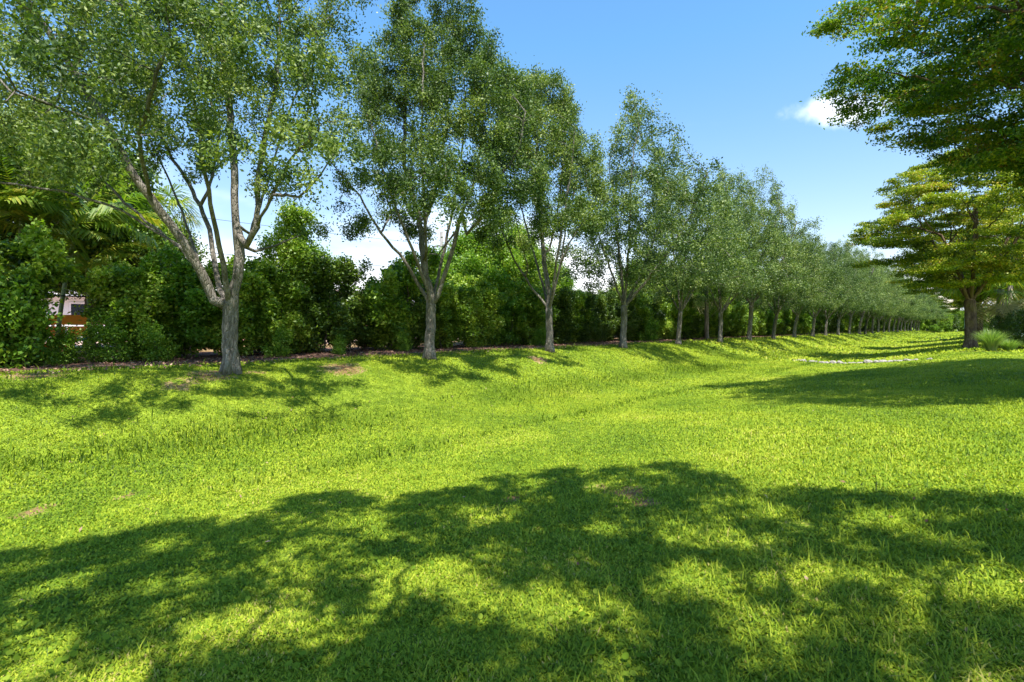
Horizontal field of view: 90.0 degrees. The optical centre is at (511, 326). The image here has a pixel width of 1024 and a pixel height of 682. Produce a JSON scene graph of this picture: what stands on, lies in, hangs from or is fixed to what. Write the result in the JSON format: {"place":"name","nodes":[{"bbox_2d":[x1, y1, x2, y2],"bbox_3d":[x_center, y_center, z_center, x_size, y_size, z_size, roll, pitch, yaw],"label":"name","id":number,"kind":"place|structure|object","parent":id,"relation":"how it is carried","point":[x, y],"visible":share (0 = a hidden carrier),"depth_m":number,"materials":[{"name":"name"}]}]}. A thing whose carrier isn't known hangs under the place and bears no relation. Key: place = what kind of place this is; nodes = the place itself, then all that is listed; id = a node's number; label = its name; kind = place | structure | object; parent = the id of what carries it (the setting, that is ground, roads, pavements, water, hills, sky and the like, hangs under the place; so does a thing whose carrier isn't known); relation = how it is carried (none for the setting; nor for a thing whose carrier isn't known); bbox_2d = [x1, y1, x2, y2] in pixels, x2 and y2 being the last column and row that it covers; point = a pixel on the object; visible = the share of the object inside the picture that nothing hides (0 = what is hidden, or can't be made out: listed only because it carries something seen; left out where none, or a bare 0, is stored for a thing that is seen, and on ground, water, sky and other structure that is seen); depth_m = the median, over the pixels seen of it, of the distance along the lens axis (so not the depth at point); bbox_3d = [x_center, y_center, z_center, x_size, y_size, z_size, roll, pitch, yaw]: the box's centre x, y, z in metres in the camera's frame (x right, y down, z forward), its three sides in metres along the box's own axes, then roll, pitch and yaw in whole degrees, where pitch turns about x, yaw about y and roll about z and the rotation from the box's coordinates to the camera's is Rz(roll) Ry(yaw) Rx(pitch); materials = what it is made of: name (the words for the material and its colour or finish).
{"place":"outdoors","nodes":[
{"label":"outdoors","id":0,"kind":"place"},
{"bbox_2d":[40,315,105,350],"bbox_3d":[-13.421,0.237,15.368,1.440,1.200,1.800,0,0,-20],"label":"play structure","id":1,"kind":"object","parent":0,"point":[67,319],"visible":0.08,"depth_m":15.56,"materials":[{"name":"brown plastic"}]},
{"bbox_2d":[0,328,1023,681],"bbox_3d":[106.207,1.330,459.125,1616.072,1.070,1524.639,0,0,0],"label":"ground","id":2,"kind":"structure","parent":0,"point":[162,400],"depth_m":4.38,"materials":[{"name":"green plant"}]},
{"bbox_2d":[0,143,107,239],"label":"feather palm","id":3,"kind":"object","parent":2,"relation":"on","point":[76,211],"visible":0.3,"depth_m":13.49,"materials":[{"name":"green plant"}]},
{"bbox_2d":[0,116,118,294],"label":"garden tree","id":4,"kind":"object","parent":2,"relation":"on","point":[2,234],"visible":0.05,"depth_m":15.05,"materials":[{"name":"green plant"}]},
{"bbox_2d":[0,187,133,256],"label":"feather palm","id":5,"kind":"object","parent":2,"relation":"on","point":[85,231],"visible":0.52,"depth_m":13.37,"materials":[{"name":"green plant"}]},
{"bbox_2d":[41,291,104,341],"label":"house","id":6,"kind":"structure","parent":2,"relation":"on","point":[68,305],"depth_m":26.36,"materials":[{"name":"white concrete"}]},
{"bbox_2d":[69,302,104,325],"bbox_3d":[-22.196,-0.631,26.978,0.057,1.260,1.760,0,0,43],"label":"window","id":7,"kind":"structure","parent":6,"relation":"in","point":[71,308],"depth_m":26.54,"materials":[{"name":"grey glass"}]},
{"bbox_2d":[0,132,168,311],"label":"garden tree","id":8,"kind":"object","parent":2,"relation":"on","point":[155,176],"visible":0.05,"depth_m":17.82,"materials":[{"name":"green plant"}]},
{"bbox_2d":[0,168,169,335],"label":"feather palm","id":9,"kind":"object","parent":2,"relation":"on","point":[101,209],"visible":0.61,"depth_m":13.99,"materials":[{"name":"green plant"}]},
{"bbox_2d":[1,137,191,349],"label":"garden tree","id":10,"kind":"object","parent":2,"relation":"on","point":[86,244],"visible":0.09,"depth_m":17.55,"materials":[{"name":"green plant"}]},
{"bbox_2d":[67,200,215,301],"bbox_3d":[-14.395,-2.015,19.438,5.579,5.851,5.794,0,0,-22],"label":"garden tree","id":11,"kind":"object","parent":2,"relation":"on","point":[146,251],"visible":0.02,"depth_m":17.86,"materials":[{"name":"green plant"}]},
{"bbox_2d":[0,0,378,374],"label":"live oak","id":12,"kind":"object","parent":2,"relation":"on","point":[119,65],"visible":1,"depth_m":8.66,"materials":[{"name":"green plant"}]},
{"bbox_2d":[0,336,868,501],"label":"weeds","id":13,"kind":"object","parent":2,"relation":"on","point":[394,416],"visible":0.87,"depth_m":8.96,"materials":[{"name":"green plant"}]},
{"bbox_2d":[320,0,554,359],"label":"live oak","id":14,"kind":"object","parent":2,"relation":"on","point":[434,91],"visible":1,"depth_m":13.55,"materials":[{"name":"green plant"}]},
{"bbox_2d":[0,330,891,374],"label":"mulch bed","id":15,"kind":"object","parent":2,"relation":"on","point":[211,354],"visible":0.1,"depth_m":14.66,"materials":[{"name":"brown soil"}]},
{"bbox_2d":[0,274,63,368],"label":"shrub","id":16,"kind":"object","parent":15,"relation":"on","point":[20,309],"visible":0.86,"depth_m":10.20,"materials":[{"name":"green plant"}]},
{"bbox_2d":[19,329,59,366],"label":"shrub","id":17,"kind":"object","parent":15,"relation":"on","point":[45,361],"visible":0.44,"depth_m":10.71,"materials":[{"name":"green plant"}]},
{"bbox_2d":[0,215,82,366],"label":"hedge shrub","id":18,"kind":"object","parent":15,"relation":"on","point":[36,261],"visible":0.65,"depth_m":10.84,"materials":[{"name":"green plant"}]},
{"bbox_2d":[47,322,82,365],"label":"shrub","id":19,"kind":"object","parent":15,"relation":"on","point":[66,338],"visible":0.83,"depth_m":11.07,"materials":[{"name":"green plant"}]},
{"bbox_2d":[25,195,156,351],"bbox_3d":[-12.079,-1.250,14.747,3.625,4.393,3.379,0,0,33],"label":"feather palm","id":20,"kind":"object","parent":15,"relation":"on","point":[86,261],"visible":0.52,"depth_m":14.22,"materials":[{"name":"green plant"}]},
{"bbox_2d":[62,317,122,362],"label":"shrub","id":21,"kind":"object","parent":15,"relation":"on","point":[94,352],"visible":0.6,"depth_m":11.49,"materials":[{"name":"green plant"}]},
{"bbox_2d":[84,310,149,362],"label":"shrub","id":22,"kind":"object","parent":15,"relation":"on","point":[116,352],"visible":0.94,"depth_m":11.54,"materials":[{"name":"green plant"}]},
{"bbox_2d":[64,255,187,359],"bbox_3d":[-9.412,-0.406,12.742,2.284,2.748,2.378,0,0,9],"label":"hedge shrub","id":23,"kind":"object","parent":15,"relation":"on","point":[117,292],"visible":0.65,"depth_m":12.18,"materials":[{"name":"green plant"}]},
{"bbox_2d":[131,318,180,361],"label":"shrub","id":24,"kind":"object","parent":15,"relation":"on","point":[160,353],"visible":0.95,"depth_m":11.96,"materials":[{"name":"green plant"}]},
{"bbox_2d":[127,242,227,357],"bbox_3d":[-8.619,-0.609,13.709,2.449,3.067,2.619,0,0,0],"label":"hedge shrub","id":25,"kind":"object","parent":15,"relation":"on","point":[195,310],"visible":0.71,"depth_m":12.99,"materials":[{"name":"green plant"}]},
{"bbox_2d":[187,256,283,355],"bbox_3d":[-7.750,-0.465,14.247,2.433,2.913,2.337,0,0,28],"label":"hedge shrub","id":26,"kind":"object","parent":15,"relation":"on","point":[247,332],"visible":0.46,"depth_m":13.98,"materials":[{"name":"green plant"}]},
{"bbox_2d":[226,254,310,354],"bbox_3d":[-7.181,-0.611,15.230,2.605,3.167,2.913,0,0,-32],"label":"hedge shrub","id":27,"kind":"object","parent":15,"relation":"on","point":[273,274],"visible":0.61,"depth_m":14.53,"materials":[{"name":"green plant"}]},
{"bbox_2d":[259,325,296,357],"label":"shrub","id":28,"kind":"object","parent":15,"relation":"on","point":[278,339],"visible":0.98,"depth_m":14.04,"materials":[{"name":"green plant"}]},
{"bbox_2d":[244,197,343,352],"bbox_3d":[-6.840,-1.584,15.978,3.197,5.197,3.105,0,0,0],"label":"tree","id":29,"kind":"object","parent":15,"relation":"on","point":[297,216],"visible":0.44,"depth_m":15.29,"materials":[{"name":"green plant"}]},
{"bbox_2d":[283,252,367,352],"bbox_3d":[-5.872,-0.756,16.001,2.529,3.309,2.606,0,0,21],"label":"hedge shrub","id":30,"kind":"object","parent":15,"relation":"on","point":[329,274],"visible":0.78,"depth_m":15.57,"materials":[{"name":"green plant"}]},
{"bbox_2d":[330,333,345,354],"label":"shrub","id":31,"kind":"object","parent":15,"relation":"on","point":[338,341],"visible":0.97,"depth_m":15.18,"materials":[{"name":"green plant"}]},
{"bbox_2d":[321,253,389,350],"bbox_3d":[-5.435,-0.783,17.139,2.279,3.378,2.348,0,0,21],"label":"hedge shrub","id":32,"kind":"object","parent":15,"relation":"on","point":[361,332],"visible":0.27,"depth_m":16.78,"materials":[{"name":"green plant"}]},
{"bbox_2d":[361,244,443,350],"bbox_3d":[-3.980,-0.922,17.768,2.844,3.849,3.181,0,0,-25],"label":"hedge shrub","id":33,"kind":"object","parent":15,"relation":"on","point":[392,317],"visible":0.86,"depth_m":17.29,"materials":[{"name":"green plant"}]},
{"bbox_2d":[394,329,413,350],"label":"shrub","id":34,"kind":"object","parent":15,"relation":"on","point":[402,346],"visible":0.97,"depth_m":16.92,"materials":[{"name":"green plant"}]},
{"bbox_2d":[396,280,444,348],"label":"hedge shrub","id":35,"kind":"object","parent":15,"relation":"on","point":[418,334],"visible":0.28,"depth_m":18.40,"materials":[{"name":"green plant"}]},
{"bbox_2d":[410,280,474,347],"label":"hedge shrub","id":36,"kind":"object","parent":15,"relation":"on","point":[445,328],"visible":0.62,"depth_m":19.22,"materials":[{"name":"green plant"}]},
{"bbox_2d":[445,278,500,346],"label":"hedge shrub","id":37,"kind":"object","parent":15,"relation":"on","point":[474,297],"visible":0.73,"depth_m":20.00,"materials":[{"name":"green plant"}]},
{"bbox_2d":[426,227,528,292],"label":"garden tree","id":38,"kind":"object","parent":15,"relation":"on","point":[473,261],"visible":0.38,"depth_m":22.87,"materials":[{"name":"green plant"}]},
{"bbox_2d":[445,272,509,345],"bbox_3d":[-1.340,-0.668,21.472,2.574,3.292,2.879,0,0,-21],"label":"hedge shrub","id":39,"kind":"object","parent":15,"relation":"on","point":[502,298],"visible":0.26,"depth_m":20.99,"materials":[{"name":"green plant"}]},
{"bbox_2d":[459,218,564,289],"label":"garden tree","id":40,"kind":"object","parent":15,"relation":"on","point":[535,281],"visible":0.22,"depth_m":25.51,"materials":[{"name":"green plant"}]},
{"bbox_2d":[493,281,532,344],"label":"hedge shrub","id":41,"kind":"object","parent":15,"relation":"on","point":[509,336],"visible":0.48,"depth_m":22.20,"materials":[{"name":"green plant"}]},
{"bbox_2d":[503,277,559,344],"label":"hedge shrub","id":42,"kind":"object","parent":15,"relation":"on","point":[526,329],"visible":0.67,"depth_m":22.41,"materials":[{"name":"green plant"}]},
{"bbox_2d":[529,326,545,345],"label":"shrub","id":43,"kind":"object","parent":15,"relation":"on","point":[539,333],"visible":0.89,"depth_m":22.19,"materials":[{"name":"green plant"}]},
{"bbox_2d":[517,260,578,290],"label":"garden tree","id":44,"kind":"object","parent":15,"relation":"on","point":[565,283],"visible":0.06,"depth_m":28.16,"materials":[{"name":"green plant"}]},
{"bbox_2d":[545,284,578,343],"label":"hedge shrub","id":45,"kind":"object","parent":15,"relation":"on","point":[561,332],"visible":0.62,"depth_m":24.32,"materials":[{"name":"green plant"}]},
{"bbox_2d":[552,283,594,342],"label":"hedge shrub","id":46,"kind":"object","parent":15,"relation":"on","point":[579,298],"visible":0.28,"depth_m":25.35,"materials":[{"name":"green plant"}]},
{"bbox_2d":[575,290,603,342],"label":"hedge shrub","id":47,"kind":"object","parent":15,"relation":"on","point":[592,330],"visible":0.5,"depth_m":25.96,"materials":[{"name":"green plant"}]},
{"bbox_2d":[590,292,613,341],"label":"hedge shrub","id":48,"kind":"object","parent":15,"relation":"on","point":[602,305],"visible":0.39,"depth_m":27.30,"materials":[{"name":"green plant"}]},
{"bbox_2d":[590,289,620,340],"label":"hedge shrub","id":49,"kind":"object","parent":15,"relation":"on","point":[612,318],"visible":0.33,"depth_m":28.02,"materials":[{"name":"green plant"}]},
{"bbox_2d":[606,289,643,340],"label":"hedge shrub","id":50,"kind":"object","parent":15,"relation":"on","point":[632,321],"visible":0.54,"depth_m":28.58,"materials":[{"name":"green plant"}]},
{"bbox_2d":[613,292,655,340],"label":"hedge shrub","id":51,"kind":"object","parent":15,"relation":"on","point":[644,311],"visible":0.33,"depth_m":29.42,"materials":[{"name":"green plant"}]},
{"bbox_2d":[637,318,660,341],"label":"shrub","id":52,"kind":"object","parent":15,"relation":"on","point":[648,327],"visible":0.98,"depth_m":28.73,"materials":[{"name":"green plant"}]},
{"bbox_2d":[640,290,666,339],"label":"hedge shrub","id":53,"kind":"object","parent":15,"relation":"on","point":[659,314],"visible":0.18,"depth_m":30.62,"materials":[{"name":"green plant"}]},
{"bbox_2d":[639,292,672,339],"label":"hedge shrub","id":54,"kind":"object","parent":15,"relation":"on","point":[665,308],"visible":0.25,"depth_m":31.08,"materials":[{"name":"green plant"}]},
{"bbox_2d":[659,297,689,339],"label":"hedge shrub","id":55,"kind":"object","parent":15,"relation":"on","point":[675,311],"visible":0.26,"depth_m":32.34,"materials":[{"name":"green plant"}]},
{"bbox_2d":[667,293,698,338],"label":"hedge shrub","id":56,"kind":"object","parent":15,"relation":"on","point":[688,317],"visible":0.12,"depth_m":34.04,"materials":[{"name":"green plant"}]},
{"bbox_2d":[681,295,703,338],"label":"hedge shrub","id":57,"kind":"object","parent":15,"relation":"on","point":[695,323],"visible":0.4,"depth_m":34.70,"materials":[{"name":"green plant"}]},
{"bbox_2d":[696,300,722,337],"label":"hedge shrub","id":58,"kind":"object","parent":15,"relation":"on","point":[712,325],"visible":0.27,"depth_m":37.47,"materials":[{"name":"green plant"}]},
{"bbox_2d":[685,263,739,339],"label":"fan palm","id":59,"kind":"object","parent":15,"relation":"on","point":[706,325],"visible":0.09,"depth_m":33.90,"materials":[{"name":"green plant"}]},
{"bbox_2d":[710,304,731,337],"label":"hedge shrub","id":60,"kind":"object","parent":15,"relation":"on","point":[725,325],"visible":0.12,"depth_m":38.18,"materials":[{"name":"green plant"}]},
{"bbox_2d":[722,297,738,335],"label":"hedge shrub","id":61,"kind":"object","parent":15,"relation":"on","point":[731,317],"visible":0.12,"depth_m":38.75,"materials":[{"name":"green plant"}]},
{"bbox_2d":[724,301,746,336],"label":"hedge shrub","id":62,"kind":"object","parent":15,"relation":"on","point":[738,327],"visible":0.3,"depth_m":40.32,"materials":[{"name":"green plant"}]},
{"bbox_2d":[752,301,768,335],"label":"hedge shrub","id":63,"kind":"object","parent":15,"relation":"on","point":[761,324],"visible":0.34,"depth_m":44.21,"materials":[{"name":"green plant"}]},
{"bbox_2d":[762,303,778,335],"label":"hedge shrub","id":64,"kind":"object","parent":15,"relation":"on","point":[770,318],"visible":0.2,"depth_m":46.30,"materials":[{"name":"green plant"}]},
{"bbox_2d":[0,508,981,681],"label":"clover","id":65,"kind":"object","parent":2,"relation":"on","point":[74,652],"visible":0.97,"depth_m":2.71,"materials":[{"name":"green plant"}]},
{"bbox_2d":[0,511,1023,681],"bbox_3d":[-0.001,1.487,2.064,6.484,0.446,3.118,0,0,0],"label":"short grass","id":66,"kind":"structure","parent":2,"relation":"on","point":[532,584],"depth_m":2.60,"materials":[{"name":"green plant"}]},
{"bbox_2d":[0,360,1023,514],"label":"short grass","id":67,"kind":"structure","parent":2,"relation":"on","point":[715,411],"depth_m":8.33,"materials":[{"name":"green plant"}]},
{"bbox_2d":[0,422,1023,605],"bbox_3d":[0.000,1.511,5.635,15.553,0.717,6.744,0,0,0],"label":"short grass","id":68,"kind":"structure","parent":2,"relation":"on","point":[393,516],"depth_m":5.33,"materials":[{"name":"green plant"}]},
{"bbox_2d":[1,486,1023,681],"bbox_3d":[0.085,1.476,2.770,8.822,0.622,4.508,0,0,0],"label":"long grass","id":69,"kind":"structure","parent":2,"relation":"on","point":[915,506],"depth_m":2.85,"materials":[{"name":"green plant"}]},
{"bbox_2d":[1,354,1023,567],"bbox_3d":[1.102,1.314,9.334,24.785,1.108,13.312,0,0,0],"label":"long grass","id":70,"kind":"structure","parent":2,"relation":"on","point":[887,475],"depth_m":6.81,"materials":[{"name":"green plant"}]},
{"bbox_2d":[9,352,1022,630],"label":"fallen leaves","id":71,"kind":"object","parent":2,"relation":"on","point":[651,466],"visible":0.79,"depth_m":4.89,"materials":[{"name":"plant"}]},
{"bbox_2d":[464,55,627,352],"bbox_3d":[1.194,-4.401,17.649,5.811,10.968,6.848,0,0,0],"label":"live oak","id":72,"kind":"object","parent":2,"relation":"on","point":[564,112],"visible":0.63,"depth_m":17.83,"materials":[{"name":"green plant"}]},
{"bbox_2d":[539,83,761,348],"bbox_3d":[5.814,-4.480,22.084,9.326,11.156,6.485,0,0,33],"label":"live oak","id":73,"kind":"object","parent":2,"relation":"on","point":[656,174],"visible":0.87,"depth_m":21.25,"materials":[{"name":"green plant"}]},
{"bbox_2d":[627,168,778,344],"bbox_3d":[9.439,-3.731,26.348,7.762,9.606,5.157,0,0,32],"label":"live oak","id":74,"kind":"object","parent":2,"relation":"on","point":[679,288],"visible":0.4,"depth_m":25.76,"materials":[{"name":"green plant"}]},
{"bbox_2d":[663,166,809,342],"bbox_3d":[13.097,-4.166,29.997,5.639,10.516,8.452,0,0,-37],"label":"live oak","id":75,"kind":"object","parent":2,"relation":"on","point":[788,285],"visible":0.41,"depth_m":29.10,"materials":[{"name":"green plant"}]},
{"bbox_2d":[696,164,844,340],"bbox_3d":[16.686,-4.882,33.617,6.505,11.974,9.041,0,0,-34],"label":"live oak","id":76,"kind":"object","parent":2,"relation":"on","point":[778,202],"visible":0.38,"depth_m":32.54,"materials":[{"name":"green plant"}]},
{"bbox_2d":[733,221,844,338],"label":"live oak","id":77,"kind":"object","parent":2,"relation":"on","point":[778,303],"visible":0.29,"depth_m":36.99,"materials":[{"name":"green plant"}]},
{"bbox_2d":[756,230,856,337],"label":"live oak","id":78,"kind":"object","parent":2,"relation":"on","point":[849,301],"visible":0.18,"depth_m":42.06,"materials":[{"name":"green plant"}]},
{"bbox_2d":[784,240,881,336],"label":"live oak","id":79,"kind":"object","parent":2,"relation":"on","point":[865,301],"visible":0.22,"depth_m":45.63,"materials":[{"name":"green plant"}]},
{"bbox_2d":[807,240,880,335],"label":"live oak","id":80,"kind":"object","parent":2,"relation":"on","point":[824,311],"visible":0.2,"depth_m":49.31,"materials":[{"name":"green plant"}]},
{"bbox_2d":[667,333,1023,361],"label":"short grass","id":81,"kind":"structure","parent":2,"relation":"on","point":[882,349],"depth_m":33.72,"materials":[{"name":"green plant"}]},
{"bbox_2d":[817,239,897,334],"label":"live oak","id":82,"kind":"object","parent":2,"relation":"on","point":[848,247],"visible":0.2,"depth_m":53.78,"materials":[{"name":"green plant"}]},
{"bbox_2d":[842,248,901,333],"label":"live oak","id":83,"kind":"object","parent":2,"relation":"on","point":[850,314],"visible":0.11,"depth_m":58.64,"materials":[{"name":"green plant"}]},
{"bbox_2d":[847,270,906,333],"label":"live oak","id":84,"kind":"object","parent":2,"relation":"on","point":[892,311],"visible":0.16,"depth_m":66.64,"materials":[{"name":"green plant"}]},
{"bbox_2d":[840,247,916,334],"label":"live oak","id":85,"kind":"object","parent":2,"relation":"on","point":[911,303],"visible":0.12,"depth_m":62.22,"materials":[{"name":"green plant"}]},
{"bbox_2d":[865,265,919,332],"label":"live oak","id":86,"kind":"object","parent":2,"relation":"on","point":[898,311],"visible":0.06,"depth_m":74.42,"materials":[{"name":"green plant"}]},
{"bbox_2d":[864,258,921,333],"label":"live oak","id":87,"kind":"object","parent":2,"relation":"on","point":[873,317],"visible":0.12,"depth_m":68.70,"materials":[{"name":"green plant"}]},
{"bbox_2d":[841,330,963,342],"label":"short grass","id":88,"kind":"structure","parent":2,"relation":"on","point":[935,336],"depth_m":73.47,"materials":[{"name":"green plant"}]},
{"bbox_2d":[798,0,1023,206],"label":"spreading tree","id":89,"kind":"object","parent":2,"relation":"on","point":[930,93],"visible":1,"depth_m":10.95,"materials":[{"name":"green plant"}]},
{"bbox_2d":[843,144,1023,347],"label":"spreading tree","id":90,"kind":"object","parent":2,"relation":"on","point":[947,260],"visible":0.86,"depth_m":25.63,"materials":[{"name":"green plant"}]},
{"bbox_2d":[887,208,1023,340],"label":"spreading tree","id":91,"kind":"object","parent":2,"relation":"on","point":[936,290],"visible":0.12,"depth_m":36.79,"materials":[{"name":"green plant"}]},
{"bbox_2d":[932,250,1023,344],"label":"cabbage palm","id":92,"kind":"object","parent":2,"relation":"on","point":[1001,306],"visible":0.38,"depth_m":28.37,"materials":[{"name":"green plant"}]},
{"bbox_2d":[972,328,1010,350],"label":"grass clump","id":93,"kind":"object","parent":2,"relation":"on","point":[991,339],"visible":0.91,"depth_m":22.34,"materials":[{"name":"green plant"}]},
{"bbox_2d":[965,253,1023,316],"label":"cabbage palm","id":94,"kind":"object","parent":2,"relation":"on","point":[1011,289],"visible":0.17,"depth_m":32.42,"materials":[{"name":"green plant"}]},
{"bbox_2d":[987,314,1023,344],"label":"dark hedge shrub","id":95,"kind":"object","parent":2,"relation":"on","point":[993,323],"visible":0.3,"depth_m":27.53,"materials":[{"name":"green plant"}]},
{"bbox_2d":[990,307,1023,348],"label":"dark hedge shrub","id":96,"kind":"object","parent":2,"relation":"on","point":[1014,334],"visible":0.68,"depth_m":25.63,"materials":[{"name":"green plant"}]},
{"bbox_2d":[999,338,1020,351],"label":"grass clump","id":97,"kind":"object","parent":2,"relation":"on","point":[1009,345],"visible":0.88,"depth_m":22.65,"materials":[{"name":"green plant"}]},
{"bbox_2d":[0,0,1023,309],"label":"sky","id":98,"kind":"structure","parent":0,"point":[735,74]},
{"bbox_2d":[165,341,1023,396],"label":"short grass","id":99,"kind":"structure","parent":0,"point":[998,359],"depth_m":16.20,"materials":[{"name":"green plant"}]},
{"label":"patio paving","id":100,"kind":"structure","parent":0,"visible":0},
{"bbox_2d":[121,183,206,259],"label":"fan palm","id":101,"kind":"object","parent":100,"relation":"on","point":[167,192],"visible":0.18,"depth_m":20.40,"materials":[{"name":"green plant"}]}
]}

